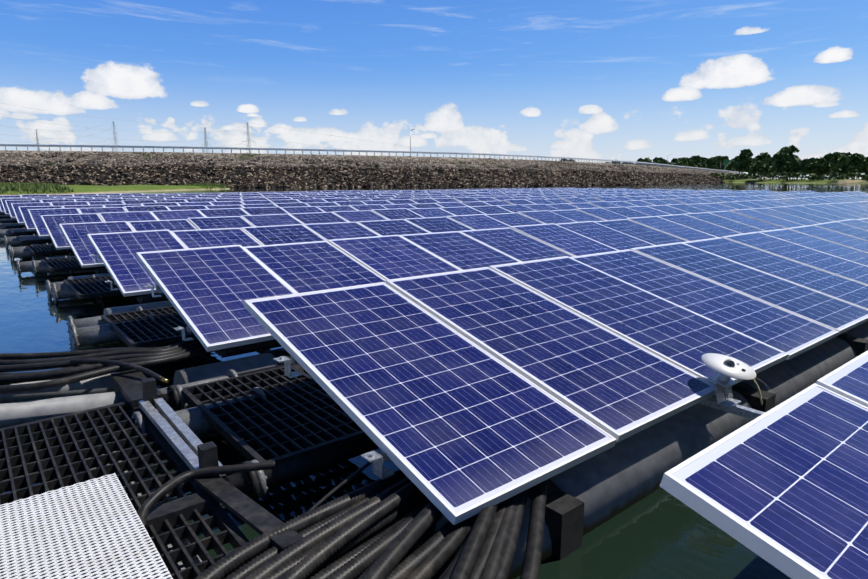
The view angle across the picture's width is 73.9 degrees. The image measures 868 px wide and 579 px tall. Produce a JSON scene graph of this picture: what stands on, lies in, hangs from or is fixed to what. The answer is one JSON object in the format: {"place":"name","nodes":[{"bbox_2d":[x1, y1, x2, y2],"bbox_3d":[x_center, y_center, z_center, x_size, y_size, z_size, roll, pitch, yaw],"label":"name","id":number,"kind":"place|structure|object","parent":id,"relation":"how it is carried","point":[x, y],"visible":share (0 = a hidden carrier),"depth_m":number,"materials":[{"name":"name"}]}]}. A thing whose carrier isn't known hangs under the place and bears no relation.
{"place":"outdoors","nodes":[
{"label":"outdoors","id":0,"kind":"place"},
{"bbox_2d":[0,336,549,578],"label":"cables","id":1,"kind":"object","parent":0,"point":[106,507],"visible":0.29,"depth_m":2.31,"materials":[{"name":"plastic"}]},
{"bbox_2d":[0,150,752,186],"bbox_3d":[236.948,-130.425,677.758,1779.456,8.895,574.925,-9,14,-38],"label":"dam embankment","id":2,"kind":"structure","parent":0,"point":[361,159],"depth_m":131.63,"materials":[{"name":"grey"}]},
{"bbox_2d":[0,144,740,173],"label":"guardrail","id":3,"kind":"object","parent":2,"relation":"on","point":[212,148],"visible":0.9,"depth_m":138.65,"materials":[{"name":"grey metal"}]},
{"bbox_2d":[0,150,743,187],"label":"dam boulders","id":4,"kind":"object","parent":2,"relation":"on","point":[251,174],"visible":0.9,"depth_m":126.30,"materials":[{"name":"grey stone"}]},
{"bbox_2d":[410,129,723,167],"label":"dam lamp posts","id":5,"kind":"object","parent":2,"relation":"on","point":[414,129],"visible":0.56,"depth_m":156.65,"materials":[{"name":"grey metal"}]},
{"bbox_2d":[723,160,737,171],"bbox_3d":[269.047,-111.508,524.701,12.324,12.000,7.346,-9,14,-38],"label":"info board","id":6,"kind":"object","parent":2,"relation":"on","point":[725,162],"visible":0.38,"depth_m":523.28,"materials":[{"name":"green"}]},
{"bbox_2d":[0,183,867,578],"bbox_3d":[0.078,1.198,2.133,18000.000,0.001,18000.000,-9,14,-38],"label":"water","id":7,"kind":"structure","parent":0,"point":[660,533],"depth_m":2.96,"materials":[{"name":"blue liquid"}]},
{"bbox_2d":[0,205,867,578],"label":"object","id":8,"kind":"object","parent":7,"relation":"on","point":[276,393],"visible":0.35,"depth_m":3.49,"materials":[{"name":"plastic"}]},
{"bbox_2d":[0,188,867,578],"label":"solar panels","id":9,"kind":"object","parent":8,"relation":"on","point":[458,356],"visible":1,"depth_m":4.13,"materials":[{"name":"blue"}]},
{"bbox_2d":[698,353,764,419],"bbox_3d":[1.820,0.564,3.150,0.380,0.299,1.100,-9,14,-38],"label":"irradiance sensor","id":10,"kind":"object","parent":8,"relation":"on","point":[727,368],"visible":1,"depth_m":3.25,"materials":[{"name":"white plastic"}]},
{"bbox_2d":[0,179,867,194],"bbox_3d":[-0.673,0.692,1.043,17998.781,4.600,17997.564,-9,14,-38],"label":"ground","id":11,"kind":"structure","parent":0,"point":[84,189],"depth_m":85.73,"materials":[{"name":"green plant"}]},
{"bbox_2d":[0,182,231,194],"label":"grass tufts","id":12,"kind":"object","parent":11,"relation":"on","point":[32,187],"visible":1,"depth_m":63.28,"materials":[{"name":"green plant"}]},
{"bbox_2d":[0,103,511,158],"bbox_3d":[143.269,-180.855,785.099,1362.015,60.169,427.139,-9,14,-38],"label":"power pylons","id":13,"kind":"object","parent":11,"relation":"on","point":[115,133],"visible":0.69,"depth_m":510.66,"materials":[{"name":"silver metal"}]},
{"bbox_2d":[725,164,864,180],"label":"tree trunks","id":14,"kind":"object","parent":11,"relation":"on","point":[792,178],"visible":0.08,"depth_m":308.39,"materials":[{"name":"brown plant"}]},
{"bbox_2d":[560,145,867,179],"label":"trees","id":15,"kind":"object","parent":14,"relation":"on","point":[786,161],"visible":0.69,"depth_m":295.20,"materials":[{"name":"green plant"}]},
{"bbox_2d":[0,0,867,178],"label":"sky","id":16,"kind":"structure","parent":0,"point":[624,80],"materials":[{"name":"blue"}]}
]}

